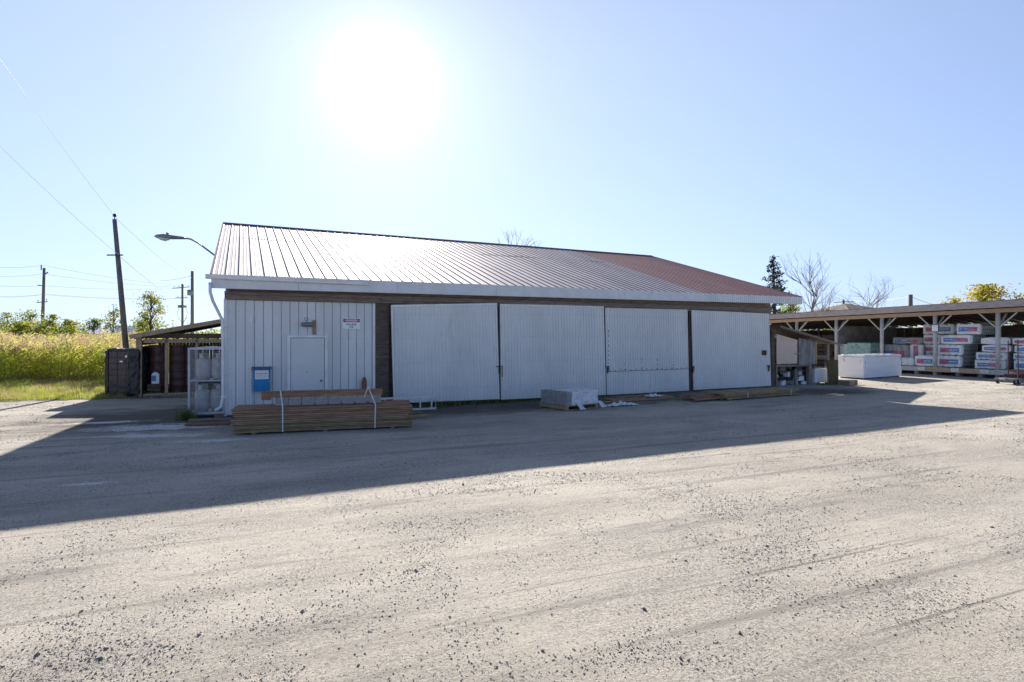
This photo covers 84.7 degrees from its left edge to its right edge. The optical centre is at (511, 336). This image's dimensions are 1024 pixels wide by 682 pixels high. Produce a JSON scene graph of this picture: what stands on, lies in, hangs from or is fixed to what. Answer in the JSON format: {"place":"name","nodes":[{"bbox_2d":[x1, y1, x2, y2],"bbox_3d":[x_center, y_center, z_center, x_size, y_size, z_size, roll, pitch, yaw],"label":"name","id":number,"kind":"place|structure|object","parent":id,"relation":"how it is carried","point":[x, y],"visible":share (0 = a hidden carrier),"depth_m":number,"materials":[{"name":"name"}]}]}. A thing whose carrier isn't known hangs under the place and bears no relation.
{"place":"outdoors","nodes":[
{"label":"outdoors","id":0,"kind":"place"},
{"bbox_2d":[75,326,115,334],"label":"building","id":1,"kind":"structure","parent":0,"point":[97,331],"depth_m":249.48,"materials":[{"name":"white"}]},
{"bbox_2d":[116,326,148,334],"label":"distant building","id":2,"kind":"structure","parent":0,"point":[130,328],"depth_m":147.11,"materials":[{"name":"white paint"}]},
{"bbox_2d":[0,343,1023,681],"bbox_3d":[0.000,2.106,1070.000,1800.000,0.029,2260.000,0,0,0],"label":"ground","id":3,"kind":"structure","parent":0,"point":[674,591],"depth_m":5.78,"materials":[{"name":"grey gravel"}]},
{"bbox_2d":[37,265,47,325],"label":"utility pole","id":4,"kind":"object","parent":3,"relation":"on","point":[43,301],"visible":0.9,"depth_m":77.86,"materials":[{"name":"grey wood"}]},
{"bbox_2d":[32,314,69,334],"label":"bush","id":5,"kind":"object","parent":3,"relation":"on","point":[54,318],"visible":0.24,"depth_m":45.70,"materials":[{"name":"green plant"}]},
{"bbox_2d":[0,356,220,401],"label":"grass verge","id":6,"kind":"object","parent":3,"relation":"on","point":[209,383],"depth_m":20.52,"materials":[{"name":"plant"}]},
{"bbox_2d":[0,312,24,336],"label":"bush","id":7,"kind":"object","parent":6,"relation":"on","point":[7,314],"visible":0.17,"depth_m":49.88,"materials":[{"name":"green plant"}]},
{"bbox_2d":[0,321,46,338],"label":"bush","id":8,"kind":"object","parent":6,"relation":"on","point":[20,326],"visible":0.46,"depth_m":43.82,"materials":[{"name":"green plant"}]},
{"bbox_2d":[2,309,46,337],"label":"bush","id":9,"kind":"object","parent":6,"relation":"on","point":[28,316],"visible":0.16,"depth_m":47.85,"materials":[{"name":"green plant"}]},
{"bbox_2d":[42,325,90,337],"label":"bush","id":10,"kind":"object","parent":6,"relation":"on","point":[71,330],"visible":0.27,"depth_m":42.97,"materials":[{"name":"green plant"}]},
{"bbox_2d":[51,318,88,335],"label":"bush","id":11,"kind":"object","parent":6,"relation":"on","point":[67,322],"visible":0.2,"depth_m":46.96,"materials":[{"name":"green plant"}]},
{"bbox_2d":[80,318,101,334],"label":"bush","id":12,"kind":"object","parent":6,"relation":"on","point":[94,321],"visible":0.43,"depth_m":51.88,"materials":[{"name":"green plant"}]},
{"bbox_2d":[0,326,191,381],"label":"reeds","id":13,"kind":"object","parent":6,"relation":"on","point":[75,354],"visible":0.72,"depth_m":25.89,"materials":[{"name":"green plant"}]},
{"bbox_2d":[98,304,128,335],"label":"leafy tree","id":14,"kind":"object","parent":6,"relation":"on","point":[108,325],"visible":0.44,"depth_m":41.88,"materials":[{"name":"green plant"}]},
{"bbox_2d":[107,214,128,347],"bbox_3d":[-16.370,-1.508,23.489,0.973,7.238,0.268,0,0,0],"label":"utility pole","id":15,"kind":"object","parent":6,"relation":"on","point":[124,332],"visible":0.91,"depth_m":23.42,"materials":[{"name":"brown wood"}]},
{"bbox_2d":[0,59,112,213],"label":"power line","id":16,"kind":"object","parent":15,"relation":"attached to","point":[50,130],"visible":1,"depth_m":16.42,"materials":[{"name":"metal"}]},
{"bbox_2d":[0,146,118,254],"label":"power line","id":17,"kind":"object","parent":15,"relation":"attached to","point":[51,195],"visible":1,"depth_m":16.30,"materials":[{"name":"metal"}]},
{"bbox_2d":[104,348,149,396],"bbox_3d":[-13.552,1.251,19.923,1.140,1.699,1.073,0,0,-7],"label":"wrapped load","id":18,"kind":"object","parent":6,"relation":"on","point":[122,369],"visible":0.94,"depth_m":19.46,"materials":[{"name":"black plastic"}]},
{"bbox_2d":[128,317,160,333],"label":"bush","id":19,"kind":"object","parent":6,"relation":"on","point":[138,329],"visible":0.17,"depth_m":45.59,"materials":[{"name":"green plant"}]},
{"bbox_2d":[133,291,167,332],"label":"leafy tree","id":20,"kind":"object","parent":6,"relation":"on","point":[152,300],"visible":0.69,"depth_m":43.88,"materials":[{"name":"green plant"}]},
{"bbox_2d":[129,318,223,395],"bbox_3d":[-12.959,0.713,22.465,3.078,2.774,5.820,0,0,-26],"label":"lean to shed","id":21,"kind":"object","parent":6,"relation":"on","point":[175,334],"visible":0.4,"depth_m":20.13,"materials":[{"name":"brown wood"}]},
{"bbox_2d":[147,383,160,393],"bbox_3d":[-12.757,1.890,20.034,0.400,0.380,0.260,0,0,-26],"label":"crate","id":22,"kind":"object","parent":3,"relation":"on","point":[150,387],"visible":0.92,"depth_m":19.91,"materials":[{"name":"plastic"}]},
{"bbox_2d":[151,371,159,383],"bbox_3d":[-12.715,1.473,20.039,0.240,0.450,0.186,0,0,-26],"label":"jug","id":23,"kind":"object","parent":22,"relation":"on","point":[155,377],"visible":1,"depth_m":19.96,"materials":[{"name":"white plastic"}]},
{"bbox_2d":[150,369,164,392],"bbox_3d":[-12.877,1.640,20.464,0.598,0.880,0.598,0,0,0],"label":"steel drum","id":24,"kind":"object","parent":3,"relation":"on","point":[161,372],"visible":0.4,"depth_m":20.28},
{"bbox_2d":[149,345,164,368],"bbox_3d":[-12.877,0.755,20.464,0.598,0.880,0.598,0,0,0],"label":"steel drum","id":25,"kind":"object","parent":24,"relation":"on","point":[157,356],"visible":0.73,"depth_m":20.22,"materials":[{"name":"metal"}]},
{"bbox_2d":[170,369,184,392],"bbox_3d":[-12.304,1.640,20.738,0.598,0.880,0.598,0,0,0],"label":"steel drum","id":26,"kind":"object","parent":3,"relation":"on","point":[177,379],"visible":0.67,"depth_m":20.49,"materials":[{"name":"metal"}]},
{"bbox_2d":[170,345,184,368],"bbox_3d":[-12.304,0.755,20.738,0.598,0.880,0.598,0,0,0],"label":"steel drum","id":27,"kind":"object","parent":26,"relation":"on","point":[177,356],"visible":0.87,"depth_m":20.49,"materials":[{"name":"metal"}]},
{"bbox_2d":[175,284,188,333],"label":"utility pole","id":28,"kind":"object","parent":3,"relation":"on","point":[182,306],"visible":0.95,"depth_m":94.86,"materials":[{"name":"grey wood"}]},
{"bbox_2d":[187,271,193,338],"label":"utility pole","id":29,"kind":"object","parent":3,"relation":"on","point":[190,292],"visible":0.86,"depth_m":83.82,"materials":[{"name":"brown wood"}]},
{"bbox_2d":[185,369,200,391],"bbox_3d":[-11.903,1.640,20.930,0.598,0.880,0.598,0,0,0],"label":"steel drum","id":30,"kind":"object","parent":3,"relation":"on","point":[186,379],"visible":0.27,"depth_m":20.66,"materials":[{"name":"metal"}]},
{"bbox_2d":[185,345,200,368],"bbox_3d":[-11.903,0.755,20.930,0.598,0.880,0.598,0,0,0],"label":"steel drum","id":31,"kind":"object","parent":30,"relation":"on","point":[186,354],"visible":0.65,"depth_m":20.67,"materials":[{"name":"metal"}]},
{"bbox_2d":[188,346,224,414],"bbox_3d":[-7.987,1.183,14.836,0.860,1.835,0.600,0,0,-12],"label":"cylinder cage","id":32,"kind":"object","parent":3,"relation":"on","point":[195,380],"visible":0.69,"depth_m":14.58,"materials":[{"name":"grey paint"}]},
{"bbox_2d":[195,384,210,410],"bbox_3d":[-8.153,1.611,14.800,0.368,0.695,0.368,0,0,-15],"label":"gas cylinder","id":33,"kind":"object","parent":32,"relation":"on","point":[202,398],"visible":0.91,"depth_m":14.67,"materials":[{"name":"metal"}]},
{"bbox_2d":[197,354,211,379],"bbox_3d":[-8.114,0.786,14.809,0.368,0.695,0.368,0,0,0],"label":"gas cylinder","id":34,"kind":"object","parent":32,"relation":"on","point":[204,362],"visible":0.73,"depth_m":14.68,"materials":[{"name":"metal"}]},
{"bbox_2d":[211,354,220,378],"bbox_3d":[-7.767,0.786,14.883,0.368,0.695,0.368,0,0,-7],"label":"gas cylinder","id":35,"kind":"object","parent":32,"relation":"on","point":[216,361],"visible":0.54,"depth_m":14.73,"materials":[{"name":"metal"}]},
{"bbox_2d":[211,384,221,410],"bbox_3d":[-7.782,1.611,14.879,0.368,0.695,0.368,0,0,-22],"label":"gas cylinder","id":36,"kind":"object","parent":32,"relation":"on","point":[215,393],"visible":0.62,"depth_m":14.72,"materials":[{"name":"metal"}]},
{"bbox_2d":[185,422,230,425],"bbox_3d":[-7.221,2.078,13.350,0.958,0.045,0.220,0,0,-10],"label":"plank","id":37,"kind":"object","parent":3,"relation":"on","point":[205,423],"visible":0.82,"depth_m":13.27,"materials":[{"name":"wood"}]},
{"bbox_2d":[189,418,231,420],"bbox_3d":[-7.353,2.030,13.692,0.925,0.045,0.140,0,0,-14],"label":"plank","id":38,"kind":"object","parent":3,"relation":"on","point":[209,419],"visible":0.84,"depth_m":13.65,"materials":[{"name":"wood"}]},
{"bbox_2d":[230,386,412,433],"bbox_3d":[-4.236,1.627,12.813,3.844,0.946,0.865,0,0,-16],"label":"lumber bundle","id":39,"kind":"object","parent":3,"relation":"on","point":[255,419],"visible":0.99,"depth_m":12.42,"materials":[{"name":"brown wood"}]},
{"bbox_2d":[275,397,287,405],"bbox_3d":[-5.144,1.453,12.568,0.270,0.190,0.202,0,0,-16],"label":"concrete block","id":40,"kind":"object","parent":39,"relation":"on","point":[278,401],"depth_m":12.47,"materials":[{"name":"concrete"}]},
{"bbox_2d":[288,397,301,405],"bbox_3d":[-4.876,1.453,12.643,0.270,0.190,0.202,0,0,-15],"label":"concrete block","id":41,"kind":"object","parent":39,"relation":"on","point":[292,401],"depth_m":12.55,"materials":[{"name":"concrete"}]},
{"bbox_2d":[302,396,314,404],"bbox_3d":[-4.607,1.453,12.719,0.270,0.190,0.202,0,0,-16],"label":"concrete block","id":42,"kind":"object","parent":39,"relation":"on","point":[308,400],"depth_m":12.62,"materials":[{"name":"concrete"}]},
{"bbox_2d":[261,388,381,399],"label":"wooden beam","id":43,"kind":"structure","parent":39,"relation":"on","point":[267,395],"depth_m":12.68,"materials":[{"name":"brown wood"}]},
{"bbox_2d":[315,396,327,404],"bbox_3d":[-4.332,1.453,12.797,0.270,0.190,0.202,0,0,-15],"label":"concrete block","id":44,"kind":"object","parent":39,"relation":"on","point":[321,400],"depth_m":12.70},
{"bbox_2d":[329,396,340,403],"bbox_3d":[-4.056,1.453,12.875,0.270,0.190,0.202,0,0,-16],"label":"concrete block","id":45,"kind":"object","parent":39,"relation":"on","point":[334,399],"depth_m":12.78,"materials":[{"name":"concrete"}]},
{"bbox_2d":[342,395,353,403],"bbox_3d":[-3.775,1.453,12.954,0.270,0.190,0.202,0,0,-15],"label":"concrete block","id":46,"kind":"object","parent":39,"relation":"on","point":[348,399],"depth_m":12.86,"materials":[{"name":"concrete"}]},
{"bbox_2d":[355,395,367,403],"bbox_3d":[-3.492,1.453,13.034,0.270,0.190,0.202,0,0,-16],"label":"concrete block","id":47,"kind":"object","parent":39,"relation":"on","point":[360,399],"depth_m":12.94,"materials":[{"name":"concrete"}]},
{"bbox_2d":[369,395,380,402],"bbox_3d":[-3.204,1.453,13.114,0.270,0.190,0.202,0,0,-16],"label":"concrete block","id":48,"kind":"object","parent":39,"relation":"on","point":[377,398],"depth_m":13.02,"materials":[{"name":"concrete"}]},
{"bbox_2d":[328,395,435,409],"bbox_3d":[-3.608,1.903,15.570,3.100,0.395,0.058,0,0,-23],"label":"ladder","id":49,"kind":"object","parent":3,"relation":"on","point":[408,398],"visible":0.47,"depth_m":15.97,"materials":[{"name":"metal"}]},
{"bbox_2d":[88,382,830,420],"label":"weeds","id":50,"kind":"object","parent":3,"relation":"on","point":[185,415],"visible":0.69,"depth_m":17.63,"materials":[{"name":"green plant"}]},
{"bbox_2d":[205,222,802,415],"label":"warehouse","id":51,"kind":"structure","parent":3,"relation":"on","point":[444,320],"depth_m":18.46,"materials":[{"name":"white paint"}]},
{"bbox_2d":[154,232,213,255],"bbox_3d":[-10.968,-2.930,19.312,2.259,1.169,0.340,0,0,-26],"label":"street lamp","id":52,"kind":"object","parent":51,"relation":"attached to","point":[165,237],"visible":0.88,"depth_m":18.97,"materials":[{"name":"grey metal"}]},
{"bbox_2d":[252,366,271,390],"bbox_3d":[-6.693,1.141,15.018,0.490,0.645,0.200,0,0,-26],"label":"drop box","id":53,"kind":"object","parent":51,"relation":"attached to","point":[261,378],"visible":1,"depth_m":14.96,"materials":[{"name":"blue paint"}]},
{"bbox_2d":[291,338,323,389],"bbox_3d":[-5.661,1.046,15.575,0.881,1.988,0.107,0,0,-26],"label":"door","id":54,"kind":"structure","parent":51,"relation":"in","point":[307,354],"depth_m":15.59,"materials":[{"name":"paint"}]},
{"bbox_2d":[343,318,359,328],"bbox_3d":[-4.606,-0.360,16.119,0.500,0.310,0.016,0,0,-26],"label":"danger sign","id":55,"kind":"object","parent":51,"relation":"attached to","point":[351,323],"visible":1,"depth_m":16.11,"materials":[{"name":"white"}]},
{"bbox_2d":[391,303,500,402],"bbox_3d":[-1.943,0.478,17.187,3.535,3.066,0.114,0,0,-26],"label":"sliding door","id":56,"kind":"structure","parent":51,"relation":"in","point":[449,352],"depth_m":17.16,"materials":[{"name":"white metal"}]},
{"bbox_2d":[499,304,605,399],"bbox_3d":[1.449,0.503,18.892,4.081,3.126,0.090,0,0,-26],"label":"sliding door","id":57,"kind":"structure","parent":51,"relation":"in","point":[542,346],"depth_m":18.80,"materials":[{"name":"white metal"}]},
{"bbox_2d":[605,308,688,394],"bbox_3d":[5.029,0.531,20.616,3.893,3.098,0.134,0,0,-26],"label":"sliding door","id":58,"kind":"structure","parent":51,"relation":"in","point":[646,350],"depth_m":20.58,"materials":[{"name":"white metal"}]},
{"bbox_2d":[691,310,770,389],"bbox_3d":[8.807,0.533,22.393,4.415,3.067,0.134,0,0,-26],"label":"sliding door","id":59,"kind":"structure","parent":51,"relation":"in","point":[730,349],"depth_m":22.35,"materials":[{"name":"white metal"}]},
{"bbox_2d":[0,318,1011,345],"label":"tree line","id":60,"kind":"object","parent":3,"relation":"on","point":[215,331],"visible":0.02,"depth_m":109.29,"materials":[{"name":"green plant"}]},
{"bbox_2d":[498,230,538,244],"bbox_3d":[0.742,-2.823,39.874,5.166,9.849,3.454,0,0,-27],"label":"bare tree","id":61,"kind":"object","parent":3,"relation":"on","point":[516,239],"visible":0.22,"depth_m":39.54,"materials":[{"name":"plant"}]},
{"bbox_2d":[540,387,606,410],"bbox_3d":[1.835,1.824,16.651,1.490,0.552,1.400,0,0,-35],"label":"wrapped pallet","id":62,"kind":"object","parent":3,"relation":"on","point":[565,399],"visible":1,"depth_m":16.25,"materials":[{"name":"white plastic"}]},
{"bbox_2d":[606,400,638,406],"bbox_3d":[3.312,2.025,17.010,1.100,0.130,0.350,0,0,-26],"label":"plastic film","id":63,"kind":"object","parent":3,"relation":"on","point":[620,403],"visible":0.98,"depth_m":16.95,"materials":[{"name":"plastic"}]},
{"bbox_2d":[598,397,675,402],"bbox_3d":[4.074,2.083,18.337,3.221,0.035,0.160,0,0,-26],"label":"plank","id":64,"kind":"object","parent":3,"relation":"on","point":[638,399],"visible":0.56,"depth_m":18.32,"materials":[{"name":"wood"}]},
{"bbox_2d":[604,394,672,400],"bbox_3d":[4.326,2.083,19.100,2.589,0.035,0.500,0,0,-28],"label":"plank","id":65,"kind":"object","parent":3,"relation":"on","point":[614,399],"visible":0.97,"depth_m":18.82,"materials":[{"name":"wood"}]},
{"bbox_2d":[611,394,660,397],"bbox_3d":[4.250,2.042,19.166,1.943,0.035,0.300,0,0,-28],"label":"plank","id":66,"kind":"object","parent":65,"relation":"on","point":[629,396],"visible":0.76,"depth_m":18.88,"materials":[{"name":"wood"}]},
{"bbox_2d":[634,399,683,403],"bbox_3d":[4.560,2.083,17.820,2.246,0.035,0.100,0,0,-26],"label":"plank","id":67,"kind":"object","parent":3,"relation":"on","point":[656,401],"visible":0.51,"depth_m":17.76,"materials":[{"name":"wood"}]},
{"bbox_2d":[679,387,798,400],"bbox_3d":[7.865,1.982,19.225,4.943,0.236,0.900,0,0,-28],"label":"lumber bundle","id":68,"kind":"object","parent":3,"relation":"on","point":[747,393],"visible":1,"depth_m":18.85,"materials":[{"name":"brown wood"}]},
{"bbox_2d":[760,255,798,313],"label":"conifer tree","id":69,"kind":"object","parent":3,"relation":"on","point":[777,285],"visible":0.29,"depth_m":45.93,"materials":[{"name":"green plant"}]},
{"bbox_2d":[779,304,811,330],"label":"leafy tree","id":70,"kind":"object","parent":3,"relation":"on","point":[792,307],"visible":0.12,"depth_m":49.96,"materials":[{"name":"green plant"}]},
{"bbox_2d":[769,325,843,385],"bbox_3d":[12.417,0.820,25.058,4.189,2.561,2.245,0,0,-26],"label":"shed","id":71,"kind":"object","parent":3,"relation":"on","point":[789,348],"visible":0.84,"depth_m":24.19,"materials":[{"name":"brown wood"}]},
{"bbox_2d":[776,334,796,363],"bbox_3d":[11.713,0.541,23.925,1.268,1.263,0.020,0,0,-26],"label":"door panel","id":72,"kind":"structure","parent":71,"relation":"in","point":[786,347],"depth_m":23.87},
{"bbox_2d":[795,338,816,364],"bbox_3d":[12.757,0.657,24.373,1.406,1.176,0.065,0,0,-26],"label":"door panel","id":73,"kind":"structure","parent":71,"relation":"in","point":[807,349],"depth_m":24.39,"materials":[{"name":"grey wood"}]},
{"bbox_2d":[778,249,851,329],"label":"bare tree","id":74,"kind":"object","parent":3,"relation":"on","point":[814,294],"visible":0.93,"depth_m":51.79,"materials":[{"name":"brown plant"}]},
{"bbox_2d":[812,368,826,383],"bbox_3d":[13.591,1.770,25.063,0.801,0.660,0.450,0,0,-26],"label":"foam board stack","id":75,"kind":"object","parent":3,"relation":"on","point":[819,375],"visible":0.66,"depth_m":24.83,"materials":[{"name":"plastic"}]},
{"bbox_2d":[814,335,834,363],"bbox_3d":[22.837,0.945,40.613,2.393,2.070,6.670,0,0,-26],"label":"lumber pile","id":76,"kind":"object","parent":3,"relation":"on","point":[820,349],"visible":0.19,"depth_m":39.72,"materials":[{"name":"brown wood"}]},
{"bbox_2d":[826,360,838,384],"bbox_3d":[13.987,1.568,24.431,0.540,1.080,0.040,0,-8,-9],"label":"board","id":77,"kind":"object","parent":3,"relation":"on","point":[832,369],"visible":1,"depth_m":24.41,"materials":[{"name":"wood"}]},
{"bbox_2d":[837,379,857,384],"bbox_3d":[14.556,2.000,24.494,0.900,0.200,0.300,0,0,-6],"label":"timber","id":78,"kind":"object","parent":3,"relation":"on","point":[840,382],"visible":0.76,"depth_m":24.33,"materials":[{"name":"wood"}]},
{"bbox_2d":[840,342,879,354],"bbox_3d":[21.615,1.228,34.932,1.344,1.724,2.217,0,0,-26],"label":"green foam stack","id":79,"kind":"object","parent":3,"relation":"on","point":[861,348],"visible":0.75,"depth_m":34.27,"materials":[{"name":"plastic"}]},
{"bbox_2d":[838,354,901,378],"bbox_3d":[18.325,1.500,28.737,3.608,1.200,1.310,0,0,-30],"label":"foam board stack","id":80,"kind":"object","parent":3,"relation":"on","point":[881,365],"visible":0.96,"depth_m":28.23,"materials":[{"name":"white plastic"}]},
{"bbox_2d":[824,271,920,326],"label":"bare tree","id":81,"kind":"object","parent":3,"relation":"on","point":[877,301],"visible":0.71,"depth_m":59.98,"materials":[{"name":"plant"}]},
{"bbox_2d":[769,299,1023,377],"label":"open shed","id":82,"kind":"structure","parent":3,"relation":"on","point":[870,325],"depth_m":32.79,"materials":[{"name":"brown wood"}]},
{"bbox_2d":[884,344,910,363],"bbox_3d":[23.605,1.078,34.297,1.515,1.220,1.955,0,0,-26],"label":"insulation bale","id":83,"kind":"object","parent":82,"relation":"on","point":[903,350],"visible":0.3,"depth_m":33.61,"materials":[{"name":"white"}]},
{"bbox_2d":[893,337,923,343],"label":"insulation bale","id":84,"kind":"object","parent":83,"relation":"on","point":[908,340],"visible":0.84,"depth_m":33.27,"materials":[{"name":"white"}]},
{"bbox_2d":[902,357,915,365],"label":"insulation bale","id":85,"kind":"object","parent":82,"relation":"on","point":[907,361],"visible":0.73,"depth_m":31.90,"materials":[{"name":"white"}]},
{"bbox_2d":[910,344,926,356],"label":"insulation bale","id":86,"kind":"object","parent":82,"relation":"on","point":[917,349],"visible":0.5,"depth_m":32.66,"materials":[{"name":"white"}]},
{"bbox_2d":[915,355,937,366],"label":"insulation bale","id":87,"kind":"object","parent":82,"relation":"on","point":[923,360],"visible":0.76,"depth_m":31.10,"materials":[{"name":"white"}]},
{"bbox_2d":[925,344,938,353],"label":"insulation bale","id":88,"kind":"object","parent":87,"relation":"on","point":[929,349],"visible":0.43,"depth_m":32.39,"materials":[{"name":"white"}]},
{"bbox_2d":[923,334,950,343],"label":"insulation bale","id":89,"kind":"object","parent":88,"relation":"on","point":[928,338],"visible":0.6,"depth_m":32.38,"materials":[{"name":"white"}]},
{"bbox_2d":[923,324,956,333],"bbox_3d":[24.842,-0.405,32.254,1.323,0.604,1.662,0,0,-26],"label":"insulation bale","id":90,"kind":"object","parent":89,"relation":"on","point":[947,328],"visible":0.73,"depth_m":31.70,"materials":[{"name":"white"}]},
{"bbox_2d":[937,355,975,367],"bbox_3d":[24.065,1.353,30.407,1.521,0.667,1.162,0,0,-26],"label":"insulation bale","id":91,"kind":"object","parent":82,"relation":"on","point":[956,361],"visible":0.98,"depth_m":29.97,"materials":[{"name":"white"}]},
{"bbox_2d":[938,344,977,355],"bbox_3d":[24.091,0.733,30.351,1.619,0.593,1.183,0,0,-26],"label":"insulation bale","id":92,"kind":"object","parent":91,"relation":"on","point":[958,349],"visible":0.99,"depth_m":29.90,"materials":[{"name":"white"}]},
{"bbox_2d":[941,335,984,343],"bbox_3d":[24.194,0.176,30.131,1.518,0.537,1.460,0,0,-26],"label":"insulation bale","id":93,"kind":"object","parent":92,"relation":"on","point":[960,339],"visible":0.91,"depth_m":29.59,"materials":[{"name":"white"}]},
{"bbox_2d":[957,323,994,334],"bbox_3d":[24.516,-0.380,29.696,1.520,0.600,1.105,0,0,-26],"label":"insulation bale","id":94,"kind":"object","parent":93,"relation":"on","point":[976,329],"visible":0.98,"depth_m":29.29,"materials":[{"name":"white"}]},
{"bbox_2d":[975,359,1013,369],"bbox_3d":[24.809,1.441,28.734,1.520,0.494,1.309,0,0,-26],"label":"insulation bale","id":95,"kind":"object","parent":82,"relation":"on","point":[984,364],"visible":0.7,"depth_m":28.36,"materials":[{"name":"white"}]},
{"bbox_2d":[976,352,1015,359],"bbox_3d":[24.864,1.003,28.736,1.519,0.412,1.307,0,0,-26],"label":"insulation bale","id":96,"kind":"object","parent":95,"relation":"on","point":[985,355],"visible":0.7,"depth_m":28.39,"materials":[{"name":"white"}]},
{"bbox_2d":[982,345,1016,351],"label":"insulation bale","id":97,"kind":"object","parent":96,"relation":"on","point":[988,348],"visible":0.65,"depth_m":28.25,"materials":[{"name":"white"}]},
{"bbox_2d":[981,337,1017,344],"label":"insulation bale","id":98,"kind":"object","parent":97,"relation":"on","point":[991,340],"visible":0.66,"depth_m":28.37,"materials":[{"name":"white"}]},
{"bbox_2d":[1014,360,1023,369],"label":"insulation bale","id":99,"kind":"object","parent":82,"relation":"on","point":[1021,364],"visible":0.7,"depth_m":27.30,"materials":[{"name":"white"}]},
{"bbox_2d":[1013,353,1023,359],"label":"insulation bale","id":100,"kind":"object","parent":99,"relation":"on","point":[1021,356],"visible":0.81,"depth_m":27.34,"materials":[{"name":"white"}]},
{"bbox_2d":[1014,345,1023,352],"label":"insulation bale","id":101,"kind":"object","parent":100,"relation":"on","point":[1021,348],"visible":0.78,"depth_m":27.35,"materials":[{"name":"white"}]},
{"bbox_2d":[1012,338,1023,344],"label":"insulation bale","id":102,"kind":"object","parent":101,"relation":"on","point":[1014,341],"visible":0.91,"depth_m":27.46,"materials":[{"name":"white"}]},
{"bbox_2d":[908,294,912,327],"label":"utility pole","id":103,"kind":"object","parent":3,"relation":"on","point":[910,299],"visible":0.21,"depth_m":74.79,"materials":[{"name":"grey wood"}]},
{"bbox_2d":[939,295,962,303],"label":"leafy tree","id":104,"kind":"object","parent":3,"relation":"on","point":[953,300],"visible":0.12,"depth_m":60.02,"materials":[{"name":"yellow plant"}]},
{"bbox_2d":[957,283,1023,324],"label":"leafy tree","id":105,"kind":"object","parent":3,"relation":"on","point":[985,292],"visible":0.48,"depth_m":61.45,"materials":[{"name":"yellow plant"}]},
{"bbox_2d":[994,340,1023,384],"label":"platform cart","id":106,"kind":"object","parent":3,"relation":"on","point":[1016,376],"visible":1,"depth_m":24.54,"materials":[{"name":"red metal"}]},
{"bbox_2d":[0,0,1023,333],"label":"sky","id":107,"kind":"structure","parent":0,"point":[884,138],"materials":[{"name":"blue"}]},
{"bbox_2d":[804,304,901,330],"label":"house","id":108,"kind":"structure","parent":0,"point":[845,307],"depth_m":70.76,"materials":[{"name":"brown paint"}]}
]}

